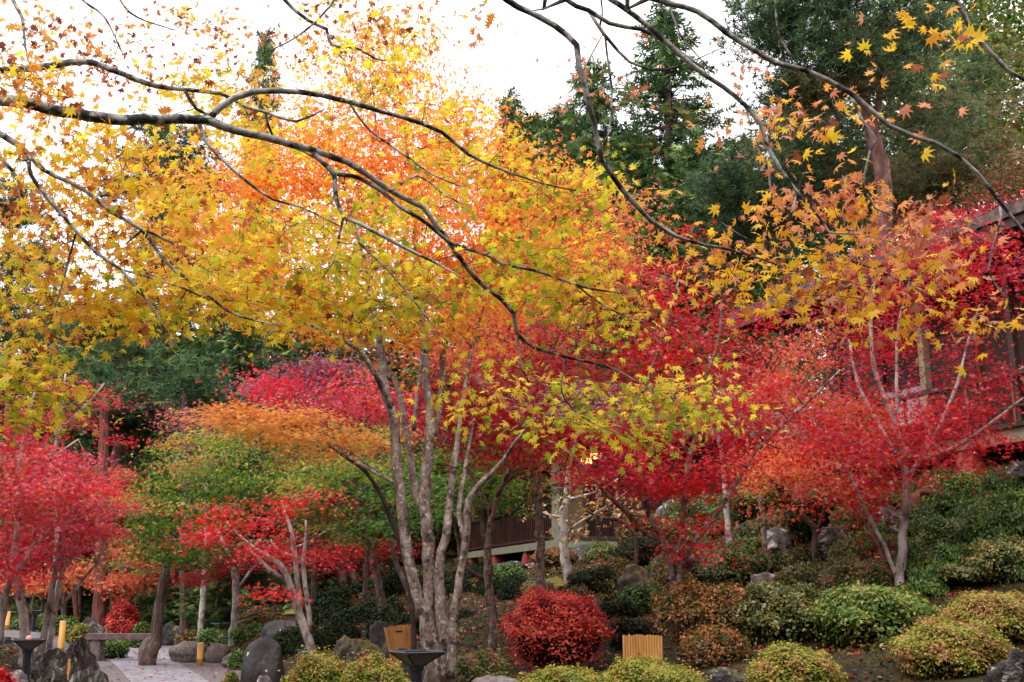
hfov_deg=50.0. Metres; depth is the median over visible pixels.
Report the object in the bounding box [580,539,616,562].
azalea bush
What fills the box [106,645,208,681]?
paved path
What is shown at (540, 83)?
sky
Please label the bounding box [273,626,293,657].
azalea bush
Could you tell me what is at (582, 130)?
cedar tree
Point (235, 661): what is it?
azalea bush
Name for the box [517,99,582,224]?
cedar tree
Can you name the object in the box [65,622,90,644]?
azalea bush
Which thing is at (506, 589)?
azalea bush
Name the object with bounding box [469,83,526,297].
cedar tree
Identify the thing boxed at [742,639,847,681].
azalea bush
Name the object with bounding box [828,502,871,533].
azalea bush
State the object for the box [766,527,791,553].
rock
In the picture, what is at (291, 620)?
garden lantern
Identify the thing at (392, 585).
azalea bush
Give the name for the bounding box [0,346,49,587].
cedar tree
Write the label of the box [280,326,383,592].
cedar tree
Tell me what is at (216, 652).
rock
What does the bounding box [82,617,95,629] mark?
rock
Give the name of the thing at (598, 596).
azalea bush
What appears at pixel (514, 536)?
veranda house
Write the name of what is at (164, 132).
pine tree
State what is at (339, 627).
azalea bush
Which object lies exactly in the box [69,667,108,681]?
rock
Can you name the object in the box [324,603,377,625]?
azalea bush
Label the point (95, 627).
rock
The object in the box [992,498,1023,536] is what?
azalea bush
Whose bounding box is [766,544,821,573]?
azalea bush
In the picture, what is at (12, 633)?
side path
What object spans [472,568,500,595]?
azalea bush
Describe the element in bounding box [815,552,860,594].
azalea bush
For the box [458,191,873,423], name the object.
broadleaf tree
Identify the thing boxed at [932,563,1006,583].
azalea bush
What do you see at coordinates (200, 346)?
cedar tree
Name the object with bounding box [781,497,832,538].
azalea bush
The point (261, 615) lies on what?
azalea bush
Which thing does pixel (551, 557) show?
azalea bush
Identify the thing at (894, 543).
azalea bush
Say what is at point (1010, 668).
rock
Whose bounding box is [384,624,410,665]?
bamboo screen
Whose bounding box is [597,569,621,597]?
azalea bush
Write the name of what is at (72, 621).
azalea bush
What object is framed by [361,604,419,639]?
azalea bush
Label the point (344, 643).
rock
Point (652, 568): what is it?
azalea bush
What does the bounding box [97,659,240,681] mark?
gravel yard
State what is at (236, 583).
maple tree
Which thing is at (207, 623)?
azalea bush
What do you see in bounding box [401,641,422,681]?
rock
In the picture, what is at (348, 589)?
azalea bush
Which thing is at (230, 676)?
azalea bush
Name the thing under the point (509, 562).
rock
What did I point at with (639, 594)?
azalea bush
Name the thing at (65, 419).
cedar tree
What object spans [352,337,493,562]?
cedar tree
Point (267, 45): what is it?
cedar tree
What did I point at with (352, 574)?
tree
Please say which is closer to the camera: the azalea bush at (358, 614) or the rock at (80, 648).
the rock at (80, 648)
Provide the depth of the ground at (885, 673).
13.71 m
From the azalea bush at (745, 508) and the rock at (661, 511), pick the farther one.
the rock at (661, 511)
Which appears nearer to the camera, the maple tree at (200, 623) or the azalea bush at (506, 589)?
the azalea bush at (506, 589)
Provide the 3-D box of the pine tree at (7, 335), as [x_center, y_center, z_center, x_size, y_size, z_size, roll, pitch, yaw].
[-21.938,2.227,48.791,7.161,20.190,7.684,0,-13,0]
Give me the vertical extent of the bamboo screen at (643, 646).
0.571 m
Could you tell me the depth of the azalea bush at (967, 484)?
16.49 m
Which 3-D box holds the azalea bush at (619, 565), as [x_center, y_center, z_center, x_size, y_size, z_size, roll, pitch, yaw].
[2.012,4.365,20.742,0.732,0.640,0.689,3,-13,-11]
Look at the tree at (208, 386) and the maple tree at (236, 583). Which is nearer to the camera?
the maple tree at (236, 583)
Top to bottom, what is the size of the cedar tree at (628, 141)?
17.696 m
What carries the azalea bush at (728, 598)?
on the ground at (885, 673)
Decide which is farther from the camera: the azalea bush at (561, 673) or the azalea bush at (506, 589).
the azalea bush at (506, 589)
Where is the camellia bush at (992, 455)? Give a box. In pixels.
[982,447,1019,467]
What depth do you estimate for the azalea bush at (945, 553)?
13.03 m
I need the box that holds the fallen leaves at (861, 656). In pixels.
[8,454,1023,681]
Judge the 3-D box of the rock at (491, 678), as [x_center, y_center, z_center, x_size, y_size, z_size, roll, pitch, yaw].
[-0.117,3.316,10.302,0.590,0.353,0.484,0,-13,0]
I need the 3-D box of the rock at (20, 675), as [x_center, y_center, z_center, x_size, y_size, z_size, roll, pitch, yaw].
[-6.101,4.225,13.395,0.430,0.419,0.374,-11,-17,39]
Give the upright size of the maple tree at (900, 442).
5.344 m
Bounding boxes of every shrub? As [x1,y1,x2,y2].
[0,667,19,681]
[874,635,896,645]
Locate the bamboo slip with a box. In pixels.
[67,659,70,679]
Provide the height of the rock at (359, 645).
0.697 m
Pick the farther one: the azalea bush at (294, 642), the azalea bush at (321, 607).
the azalea bush at (321, 607)
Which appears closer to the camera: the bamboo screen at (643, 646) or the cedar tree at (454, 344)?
the bamboo screen at (643, 646)
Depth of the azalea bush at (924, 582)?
12.75 m
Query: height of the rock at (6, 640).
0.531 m
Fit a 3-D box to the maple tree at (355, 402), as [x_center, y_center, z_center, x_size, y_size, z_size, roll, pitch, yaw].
[-3.963,3.448,25.812,6.903,5.864,5.496,0,-13,0]
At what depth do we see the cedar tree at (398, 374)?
50.62 m
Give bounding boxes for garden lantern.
[283,609,296,629]
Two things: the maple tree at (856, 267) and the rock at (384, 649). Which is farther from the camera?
the rock at (384, 649)
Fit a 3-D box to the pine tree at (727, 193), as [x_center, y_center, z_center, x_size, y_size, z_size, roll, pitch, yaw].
[9.405,-2.431,34.556,9.871,15.108,7.211,0,-13,0]
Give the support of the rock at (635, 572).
on the ground at (885, 673)
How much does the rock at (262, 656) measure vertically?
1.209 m
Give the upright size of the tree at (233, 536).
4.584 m
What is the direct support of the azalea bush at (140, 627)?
on the ground at (885, 673)
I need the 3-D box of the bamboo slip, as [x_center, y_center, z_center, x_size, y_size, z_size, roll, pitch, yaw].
[-5.893,4.364,14.590,0.030,0.270,0.010,0,-13,0]
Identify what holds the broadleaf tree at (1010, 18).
on the ground at (885, 673)
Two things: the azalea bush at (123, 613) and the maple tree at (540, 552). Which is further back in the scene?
the azalea bush at (123, 613)
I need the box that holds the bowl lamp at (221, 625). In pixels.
[211,623,230,629]
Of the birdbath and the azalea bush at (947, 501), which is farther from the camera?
the azalea bush at (947, 501)
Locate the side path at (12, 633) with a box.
[4,630,68,649]
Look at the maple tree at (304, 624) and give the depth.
17.42 m
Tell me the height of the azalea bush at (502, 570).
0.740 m
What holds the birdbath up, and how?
on the ground at (885, 673)
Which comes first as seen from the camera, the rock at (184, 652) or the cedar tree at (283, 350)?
the rock at (184, 652)
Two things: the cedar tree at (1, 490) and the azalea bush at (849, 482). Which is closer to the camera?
the azalea bush at (849, 482)
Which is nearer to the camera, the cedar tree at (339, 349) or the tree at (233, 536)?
the tree at (233, 536)
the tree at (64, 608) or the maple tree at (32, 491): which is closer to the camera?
the maple tree at (32, 491)
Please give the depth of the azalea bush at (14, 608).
43.24 m
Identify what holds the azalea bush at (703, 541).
on the ground at (885, 673)
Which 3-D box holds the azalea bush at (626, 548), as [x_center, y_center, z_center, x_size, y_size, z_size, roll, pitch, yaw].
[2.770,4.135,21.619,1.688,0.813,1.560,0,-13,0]
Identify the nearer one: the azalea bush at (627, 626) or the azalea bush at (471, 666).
the azalea bush at (471, 666)
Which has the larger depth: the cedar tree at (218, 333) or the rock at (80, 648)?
the cedar tree at (218, 333)
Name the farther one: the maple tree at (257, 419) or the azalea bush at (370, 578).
the azalea bush at (370, 578)
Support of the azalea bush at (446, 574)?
on the ground at (885, 673)
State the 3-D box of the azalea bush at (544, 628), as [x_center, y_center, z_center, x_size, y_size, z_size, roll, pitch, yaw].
[0.545,3.580,13.547,1.522,1.158,1.275,0,-13,0]
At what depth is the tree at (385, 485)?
24.34 m
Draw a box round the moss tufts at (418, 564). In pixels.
[9,544,617,670]
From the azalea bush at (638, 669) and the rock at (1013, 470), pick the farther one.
the rock at (1013, 470)
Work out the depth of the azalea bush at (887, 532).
16.80 m
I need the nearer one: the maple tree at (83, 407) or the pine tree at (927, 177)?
the maple tree at (83, 407)
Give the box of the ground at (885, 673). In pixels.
[0,454,1023,681]
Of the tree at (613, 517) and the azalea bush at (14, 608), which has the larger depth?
the azalea bush at (14, 608)
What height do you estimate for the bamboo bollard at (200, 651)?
0.584 m
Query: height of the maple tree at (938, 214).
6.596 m
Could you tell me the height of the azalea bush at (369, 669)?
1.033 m
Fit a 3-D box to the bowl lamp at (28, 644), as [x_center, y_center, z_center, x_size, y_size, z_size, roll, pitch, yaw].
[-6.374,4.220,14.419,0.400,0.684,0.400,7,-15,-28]
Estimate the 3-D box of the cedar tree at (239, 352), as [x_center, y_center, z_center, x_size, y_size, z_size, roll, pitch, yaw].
[-9.824,4.761,40.078,9.210,12.205,9.963,-4,-14,16]
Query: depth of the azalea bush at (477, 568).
29.04 m
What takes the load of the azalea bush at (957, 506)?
on the ground at (885, 673)
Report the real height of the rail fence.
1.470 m
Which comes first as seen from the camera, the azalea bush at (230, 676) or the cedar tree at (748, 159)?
the azalea bush at (230, 676)
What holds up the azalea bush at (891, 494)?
on the ground at (885, 673)
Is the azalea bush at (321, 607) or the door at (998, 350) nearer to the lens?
the door at (998, 350)
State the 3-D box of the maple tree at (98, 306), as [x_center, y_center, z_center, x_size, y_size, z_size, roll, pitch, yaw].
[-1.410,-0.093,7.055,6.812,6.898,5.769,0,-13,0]
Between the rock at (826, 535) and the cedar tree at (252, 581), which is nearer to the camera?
the rock at (826, 535)
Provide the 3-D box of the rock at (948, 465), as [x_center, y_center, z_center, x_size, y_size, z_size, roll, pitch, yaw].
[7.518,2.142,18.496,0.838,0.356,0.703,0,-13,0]
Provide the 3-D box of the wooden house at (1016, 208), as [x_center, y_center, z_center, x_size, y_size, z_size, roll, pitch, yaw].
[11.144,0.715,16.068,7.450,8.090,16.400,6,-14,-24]
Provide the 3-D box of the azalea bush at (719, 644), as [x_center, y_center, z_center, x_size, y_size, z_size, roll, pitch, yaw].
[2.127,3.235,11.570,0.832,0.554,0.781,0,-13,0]
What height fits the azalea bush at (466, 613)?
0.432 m
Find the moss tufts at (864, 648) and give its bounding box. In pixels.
[0,455,1023,681]
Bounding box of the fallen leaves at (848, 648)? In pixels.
[3,453,1023,681]
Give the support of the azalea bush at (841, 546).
on the ground at (885, 673)
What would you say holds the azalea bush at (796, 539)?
on the ground at (885, 673)
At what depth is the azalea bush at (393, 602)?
23.15 m
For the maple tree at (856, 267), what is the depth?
5.11 m
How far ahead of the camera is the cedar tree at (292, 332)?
61.12 m
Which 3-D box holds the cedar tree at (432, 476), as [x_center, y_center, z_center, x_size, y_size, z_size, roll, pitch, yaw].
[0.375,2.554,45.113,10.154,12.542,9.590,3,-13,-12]
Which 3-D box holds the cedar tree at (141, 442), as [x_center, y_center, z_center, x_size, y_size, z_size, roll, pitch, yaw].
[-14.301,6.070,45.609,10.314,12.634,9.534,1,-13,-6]
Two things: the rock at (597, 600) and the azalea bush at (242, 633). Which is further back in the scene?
the azalea bush at (242, 633)
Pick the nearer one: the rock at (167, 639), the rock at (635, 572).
the rock at (635, 572)
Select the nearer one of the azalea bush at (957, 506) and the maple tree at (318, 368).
the azalea bush at (957, 506)
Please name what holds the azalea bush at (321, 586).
on the ground at (885, 673)
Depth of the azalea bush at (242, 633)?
28.67 m
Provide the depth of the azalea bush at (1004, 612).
10.37 m
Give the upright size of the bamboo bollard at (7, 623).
0.552 m
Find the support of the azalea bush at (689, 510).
on the ground at (885, 673)
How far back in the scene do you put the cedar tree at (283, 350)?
46.68 m
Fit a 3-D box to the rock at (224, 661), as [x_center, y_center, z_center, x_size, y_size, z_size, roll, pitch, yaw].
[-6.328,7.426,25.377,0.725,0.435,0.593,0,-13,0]
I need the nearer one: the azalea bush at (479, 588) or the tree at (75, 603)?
the azalea bush at (479, 588)
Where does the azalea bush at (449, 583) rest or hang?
on the ground at (885, 673)
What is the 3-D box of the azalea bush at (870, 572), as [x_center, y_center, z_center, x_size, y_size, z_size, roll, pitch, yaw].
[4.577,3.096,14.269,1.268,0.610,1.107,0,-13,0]
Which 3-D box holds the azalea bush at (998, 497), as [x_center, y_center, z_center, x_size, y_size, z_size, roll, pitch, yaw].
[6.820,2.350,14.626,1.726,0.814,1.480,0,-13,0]
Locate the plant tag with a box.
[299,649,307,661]
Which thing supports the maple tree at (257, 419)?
on the ground at (885, 673)
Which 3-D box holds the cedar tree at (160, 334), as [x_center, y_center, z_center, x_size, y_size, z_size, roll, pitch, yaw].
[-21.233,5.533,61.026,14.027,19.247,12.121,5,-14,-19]
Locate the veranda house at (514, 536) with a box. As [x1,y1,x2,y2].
[432,373,830,564]
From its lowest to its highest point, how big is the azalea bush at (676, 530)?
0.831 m
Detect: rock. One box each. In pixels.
[3,637,17,644]
[6,670,27,681]
[29,647,79,681]
[67,637,99,671]
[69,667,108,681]
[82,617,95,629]
[87,621,107,632]
[140,636,157,659]
[162,621,178,645]
[168,641,207,662]
[204,643,230,662]
[221,653,230,666]
[240,636,284,681]
[257,675,271,681]
[260,620,287,638]
[334,635,355,663]
[343,639,380,670]
[369,620,397,648]
[378,640,402,674]
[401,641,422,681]
[471,675,516,681]
[492,561,524,568]
[526,563,534,567]
[531,576,567,591]
[570,544,589,564]
[587,596,602,606]
[617,564,654,598]
[654,500,672,522]
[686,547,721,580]
[706,667,750,681]
[750,572,776,584]
[751,638,786,647]
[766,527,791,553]
[818,525,852,562]
[863,505,900,533]
[933,460,955,471]
[982,648,1023,681]
[1006,461,1023,482]
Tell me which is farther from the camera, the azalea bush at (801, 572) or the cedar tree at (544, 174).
the cedar tree at (544, 174)
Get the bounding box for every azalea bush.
[8,602,39,623]
[10,613,43,629]
[55,613,80,638]
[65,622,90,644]
[103,597,141,641]
[105,630,130,658]
[128,622,150,647]
[173,628,196,644]
[189,618,227,632]
[192,626,229,646]
[221,670,239,681]
[225,649,244,669]
[229,622,263,644]
[238,606,285,626]
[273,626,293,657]
[277,644,356,681]
[284,622,319,660]
[293,578,336,589]
[298,592,355,626]
[303,628,338,662]
[316,579,370,600]
[318,613,361,639]
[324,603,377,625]
[336,644,411,681]
[347,560,395,588]
[361,592,409,611]
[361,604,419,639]
[382,567,422,596]
[422,571,463,578]
[444,575,474,596]
[448,609,480,620]
[452,560,483,580]
[456,645,515,681]
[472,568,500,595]
[492,560,526,586]
[494,572,526,600]
[497,583,617,672]
[514,580,534,597]
[514,661,611,681]
[528,546,581,572]
[531,580,558,592]
[563,562,617,595]
[566,583,593,600]
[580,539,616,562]
[593,592,611,600]
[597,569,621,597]
[597,596,647,619]
[597,652,711,681]
[601,555,633,574]
[603,615,663,649]
[610,531,678,565]
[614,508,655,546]
[616,580,670,615]
[644,579,669,596]
[645,553,671,580]
[647,490,744,534]
[647,576,727,663]
[659,514,705,538]
[659,566,697,590]
[675,534,720,554]
[676,621,751,666]
[688,578,763,648]
[694,544,777,589]
[705,514,738,539]
[720,477,793,522]
[723,535,762,550]
[729,575,829,645]
[732,517,772,541]
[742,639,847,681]
[765,506,787,528]
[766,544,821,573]
[773,558,823,587]
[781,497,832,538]
[783,521,811,545]
[801,579,943,647]
[804,484,853,510]
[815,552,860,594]
[819,555,893,589]
[824,532,871,564]
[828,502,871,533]
[834,473,862,493]
[855,520,894,552]
[860,464,910,486]
[878,534,907,560]
[880,479,912,508]
[883,613,1018,679]
[890,543,937,576]
[893,544,929,578]
[896,502,943,538]
[906,563,952,599]
[907,512,969,547]
[910,470,930,484]
[911,466,953,492]
[912,466,1002,503]
[923,490,974,514]
[925,538,972,582]
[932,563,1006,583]
[936,587,1023,643]
[944,493,982,519]
[953,509,1013,548]
[957,488,1023,517]
[957,531,1023,576]
[972,471,1023,500]
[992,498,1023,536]
[995,540,1023,584]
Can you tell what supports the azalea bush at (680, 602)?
on the ground at (885, 673)
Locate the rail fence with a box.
[0,594,33,630]
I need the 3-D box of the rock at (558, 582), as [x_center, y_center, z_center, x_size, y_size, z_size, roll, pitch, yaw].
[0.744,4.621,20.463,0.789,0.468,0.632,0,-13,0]
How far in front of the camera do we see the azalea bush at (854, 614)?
11.10 m
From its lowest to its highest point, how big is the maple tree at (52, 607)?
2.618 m
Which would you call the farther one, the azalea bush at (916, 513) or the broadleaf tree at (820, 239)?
the broadleaf tree at (820, 239)
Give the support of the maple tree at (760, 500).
on the ground at (885, 673)
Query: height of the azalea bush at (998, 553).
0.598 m
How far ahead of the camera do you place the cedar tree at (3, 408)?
54.66 m
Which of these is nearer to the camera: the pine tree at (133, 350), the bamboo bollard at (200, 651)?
the bamboo bollard at (200, 651)
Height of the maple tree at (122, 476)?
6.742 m
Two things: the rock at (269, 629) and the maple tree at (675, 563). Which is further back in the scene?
the rock at (269, 629)
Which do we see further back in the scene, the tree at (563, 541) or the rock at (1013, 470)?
the tree at (563, 541)
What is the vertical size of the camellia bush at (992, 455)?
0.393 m
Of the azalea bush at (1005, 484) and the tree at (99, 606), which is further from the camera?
the tree at (99, 606)
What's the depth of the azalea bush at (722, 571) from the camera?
17.23 m
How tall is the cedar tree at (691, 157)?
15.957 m
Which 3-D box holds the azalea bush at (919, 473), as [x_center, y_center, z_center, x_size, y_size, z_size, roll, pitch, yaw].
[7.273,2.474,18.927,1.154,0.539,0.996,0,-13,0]
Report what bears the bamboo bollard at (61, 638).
on the ground at (885, 673)
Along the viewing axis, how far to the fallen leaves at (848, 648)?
16.71 m
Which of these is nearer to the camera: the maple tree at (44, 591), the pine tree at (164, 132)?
the maple tree at (44, 591)
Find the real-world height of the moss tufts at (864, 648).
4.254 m
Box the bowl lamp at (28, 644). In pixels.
[11,635,45,681]
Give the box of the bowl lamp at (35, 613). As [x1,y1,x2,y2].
[28,610,43,631]
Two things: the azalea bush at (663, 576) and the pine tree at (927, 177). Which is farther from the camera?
the pine tree at (927, 177)
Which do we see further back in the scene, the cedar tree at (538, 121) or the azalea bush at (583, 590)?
the cedar tree at (538, 121)
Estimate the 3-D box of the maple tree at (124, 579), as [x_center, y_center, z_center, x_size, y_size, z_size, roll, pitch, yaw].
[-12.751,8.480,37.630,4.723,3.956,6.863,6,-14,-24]
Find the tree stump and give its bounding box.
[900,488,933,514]
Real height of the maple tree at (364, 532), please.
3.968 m
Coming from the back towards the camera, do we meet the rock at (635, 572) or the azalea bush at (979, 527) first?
the rock at (635, 572)
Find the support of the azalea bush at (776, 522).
on the ground at (885, 673)
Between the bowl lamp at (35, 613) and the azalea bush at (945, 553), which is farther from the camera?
the bowl lamp at (35, 613)
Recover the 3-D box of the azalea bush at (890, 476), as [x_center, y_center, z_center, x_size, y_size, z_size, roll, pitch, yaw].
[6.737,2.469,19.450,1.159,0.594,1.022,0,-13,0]
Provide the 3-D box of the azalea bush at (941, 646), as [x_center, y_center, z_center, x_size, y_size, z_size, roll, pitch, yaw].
[3.787,2.637,9.424,1.154,0.595,1.032,0,-13,0]
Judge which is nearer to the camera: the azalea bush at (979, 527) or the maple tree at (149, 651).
the azalea bush at (979, 527)
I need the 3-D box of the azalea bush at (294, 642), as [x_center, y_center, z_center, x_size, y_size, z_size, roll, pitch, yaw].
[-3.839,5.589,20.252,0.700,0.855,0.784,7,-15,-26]
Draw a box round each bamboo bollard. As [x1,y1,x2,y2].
[4,611,10,629]
[58,621,65,650]
[196,643,203,665]
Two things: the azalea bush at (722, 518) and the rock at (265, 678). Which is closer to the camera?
the rock at (265, 678)
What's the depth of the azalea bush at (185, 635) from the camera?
31.68 m
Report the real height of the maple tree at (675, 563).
5.751 m
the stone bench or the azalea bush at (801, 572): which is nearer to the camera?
the azalea bush at (801, 572)
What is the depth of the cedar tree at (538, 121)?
61.38 m
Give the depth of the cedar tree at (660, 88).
49.08 m
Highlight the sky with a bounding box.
[0,0,1023,423]
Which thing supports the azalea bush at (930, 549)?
on the ground at (885, 673)
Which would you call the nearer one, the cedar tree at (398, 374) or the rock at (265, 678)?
the rock at (265, 678)
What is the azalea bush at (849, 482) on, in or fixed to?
on the ground at (885, 673)
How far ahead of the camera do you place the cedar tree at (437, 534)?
45.45 m
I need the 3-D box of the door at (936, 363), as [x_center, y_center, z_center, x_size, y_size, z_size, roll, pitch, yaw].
[7.653,0.787,18.999,0.025,1.880,1.020,6,-14,-24]
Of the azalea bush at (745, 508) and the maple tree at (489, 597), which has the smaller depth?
the maple tree at (489, 597)
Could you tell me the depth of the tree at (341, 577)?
41.02 m
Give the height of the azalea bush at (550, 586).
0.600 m
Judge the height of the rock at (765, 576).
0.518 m
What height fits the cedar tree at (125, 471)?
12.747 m
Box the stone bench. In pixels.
[86,633,150,660]
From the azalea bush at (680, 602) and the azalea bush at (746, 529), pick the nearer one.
the azalea bush at (680, 602)
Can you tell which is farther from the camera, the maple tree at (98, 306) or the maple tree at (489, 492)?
the maple tree at (489, 492)
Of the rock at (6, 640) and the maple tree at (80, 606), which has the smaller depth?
the rock at (6, 640)
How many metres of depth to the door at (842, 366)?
21.02 m
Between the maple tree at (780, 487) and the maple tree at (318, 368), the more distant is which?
the maple tree at (318, 368)
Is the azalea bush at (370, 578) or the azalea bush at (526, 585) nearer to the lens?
the azalea bush at (526, 585)
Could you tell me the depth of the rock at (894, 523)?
17.09 m
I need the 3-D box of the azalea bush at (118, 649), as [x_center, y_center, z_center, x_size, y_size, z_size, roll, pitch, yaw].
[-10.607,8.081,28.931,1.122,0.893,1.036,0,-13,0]
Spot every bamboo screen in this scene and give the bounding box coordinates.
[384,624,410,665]
[622,634,662,662]
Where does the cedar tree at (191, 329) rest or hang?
on the ground at (885, 673)
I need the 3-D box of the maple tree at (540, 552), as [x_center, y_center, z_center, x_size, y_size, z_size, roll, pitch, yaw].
[0.111,0.990,17.134,5.433,7.010,4.992,0,-13,0]
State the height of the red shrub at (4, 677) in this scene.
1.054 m
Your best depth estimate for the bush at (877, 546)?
14.79 m
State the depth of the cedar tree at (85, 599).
46.95 m
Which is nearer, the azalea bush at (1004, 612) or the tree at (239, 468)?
the azalea bush at (1004, 612)
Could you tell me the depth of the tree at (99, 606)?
38.20 m
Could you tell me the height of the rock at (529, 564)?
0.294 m
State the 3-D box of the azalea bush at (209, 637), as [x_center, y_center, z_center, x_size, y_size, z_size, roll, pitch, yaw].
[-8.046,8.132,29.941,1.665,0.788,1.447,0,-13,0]
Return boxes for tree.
[0,0,824,480]
[0,169,84,605]
[0,341,30,526]
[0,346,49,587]
[0,360,160,648]
[0,385,177,666]
[0,391,95,610]
[0,515,156,621]
[0,558,122,614]
[1,375,86,601]
[2,354,209,477]
[2,436,124,617]
[5,502,181,651]
[8,372,143,619]
[14,295,179,613]
[23,456,122,621]
[39,366,172,609]
[40,341,190,621]
[51,336,160,626]
[66,423,319,665]
[67,531,200,606]
[72,334,309,629]
[79,100,260,354]
[82,464,194,595]
[85,0,684,681]
[91,315,362,634]
[110,274,180,445]
[115,344,246,633]
[116,399,270,634]
[138,335,479,678]
[147,277,220,357]
[148,442,450,646]
[150,379,325,622]
[150,478,374,657]
[160,508,293,620]
[167,431,300,615]
[181,300,262,429]
[195,356,475,604]
[198,345,396,601]
[218,24,294,370]
[219,417,455,612]
[244,327,336,593]
[254,275,338,395]
[264,429,409,586]
[272,345,440,578]
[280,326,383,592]
[300,406,434,604]
[309,423,376,582]
[317,298,419,577]
[319,351,449,566]
[345,429,624,627]
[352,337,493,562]
[357,299,724,653]
[359,177,679,590]
[362,276,455,546]
[388,302,497,551]
[394,262,577,542]
[406,104,554,397]
[409,260,482,542]
[412,0,1023,383]
[437,166,608,532]
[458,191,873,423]
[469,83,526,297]
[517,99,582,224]
[519,432,644,584]
[521,219,859,665]
[522,0,826,398]
[530,54,642,347]
[567,117,757,437]
[573,500,638,563]
[604,127,825,486]
[648,336,835,543]
[654,70,929,453]
[659,131,863,485]
[695,0,1022,253]
[706,430,899,564]
[714,326,958,553]
[726,208,1023,585]
[738,0,1023,277]
[815,26,1023,247]
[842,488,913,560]
[848,165,1023,259]
[850,0,1023,206]
[896,135,1023,219]
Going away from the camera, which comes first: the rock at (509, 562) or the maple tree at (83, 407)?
the maple tree at (83, 407)
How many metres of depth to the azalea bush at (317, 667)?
10.61 m
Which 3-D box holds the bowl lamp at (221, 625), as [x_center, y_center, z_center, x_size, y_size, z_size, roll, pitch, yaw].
[-7.954,8.047,29.956,0.414,0.687,0.414,-10,-17,37]
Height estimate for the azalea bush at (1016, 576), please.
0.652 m
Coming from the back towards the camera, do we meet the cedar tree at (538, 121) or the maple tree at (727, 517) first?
the cedar tree at (538, 121)
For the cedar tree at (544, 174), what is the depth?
47.03 m
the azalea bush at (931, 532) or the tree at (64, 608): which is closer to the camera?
the azalea bush at (931, 532)
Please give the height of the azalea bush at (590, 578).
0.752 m
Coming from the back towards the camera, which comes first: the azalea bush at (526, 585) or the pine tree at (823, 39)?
the pine tree at (823, 39)
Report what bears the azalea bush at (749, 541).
on the ground at (885, 673)
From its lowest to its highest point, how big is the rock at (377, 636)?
0.713 m
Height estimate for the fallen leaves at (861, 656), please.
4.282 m
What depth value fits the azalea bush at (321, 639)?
18.19 m
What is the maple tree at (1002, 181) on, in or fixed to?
on the ground at (885, 673)
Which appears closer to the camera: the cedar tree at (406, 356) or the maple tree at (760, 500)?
the maple tree at (760, 500)
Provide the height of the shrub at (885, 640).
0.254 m
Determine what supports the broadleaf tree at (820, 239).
on the ground at (885, 673)
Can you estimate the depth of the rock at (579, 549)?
26.32 m
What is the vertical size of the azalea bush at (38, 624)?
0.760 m
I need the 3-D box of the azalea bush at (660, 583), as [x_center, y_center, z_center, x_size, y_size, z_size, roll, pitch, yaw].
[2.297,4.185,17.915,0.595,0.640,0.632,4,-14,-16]
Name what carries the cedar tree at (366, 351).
on the ground at (885, 673)
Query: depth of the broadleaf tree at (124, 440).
48.12 m
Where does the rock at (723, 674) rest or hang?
on the ground at (885, 673)
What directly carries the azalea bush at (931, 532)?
on the ground at (885, 673)
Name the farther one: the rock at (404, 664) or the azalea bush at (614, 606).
the azalea bush at (614, 606)
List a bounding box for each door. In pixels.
[840,354,883,450]
[928,329,981,433]
[978,313,1023,424]
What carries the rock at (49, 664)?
on the ground at (885, 673)
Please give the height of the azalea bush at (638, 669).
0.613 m
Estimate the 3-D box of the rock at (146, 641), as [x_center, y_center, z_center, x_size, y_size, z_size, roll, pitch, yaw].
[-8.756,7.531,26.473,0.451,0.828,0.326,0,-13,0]
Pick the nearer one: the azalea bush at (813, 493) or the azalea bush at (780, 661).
the azalea bush at (780, 661)
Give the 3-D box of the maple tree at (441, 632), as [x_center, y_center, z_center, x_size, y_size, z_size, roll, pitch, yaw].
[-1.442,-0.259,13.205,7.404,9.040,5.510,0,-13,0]
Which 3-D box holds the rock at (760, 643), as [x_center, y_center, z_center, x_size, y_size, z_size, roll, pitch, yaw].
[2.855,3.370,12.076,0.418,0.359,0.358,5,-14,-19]
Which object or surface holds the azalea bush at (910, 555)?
on the ground at (885, 673)
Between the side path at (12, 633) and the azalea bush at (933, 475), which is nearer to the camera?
the azalea bush at (933, 475)
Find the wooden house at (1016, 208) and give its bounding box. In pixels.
[726,198,1023,508]
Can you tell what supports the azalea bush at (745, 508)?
on the ground at (885, 673)
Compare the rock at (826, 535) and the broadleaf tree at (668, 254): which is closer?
the rock at (826, 535)

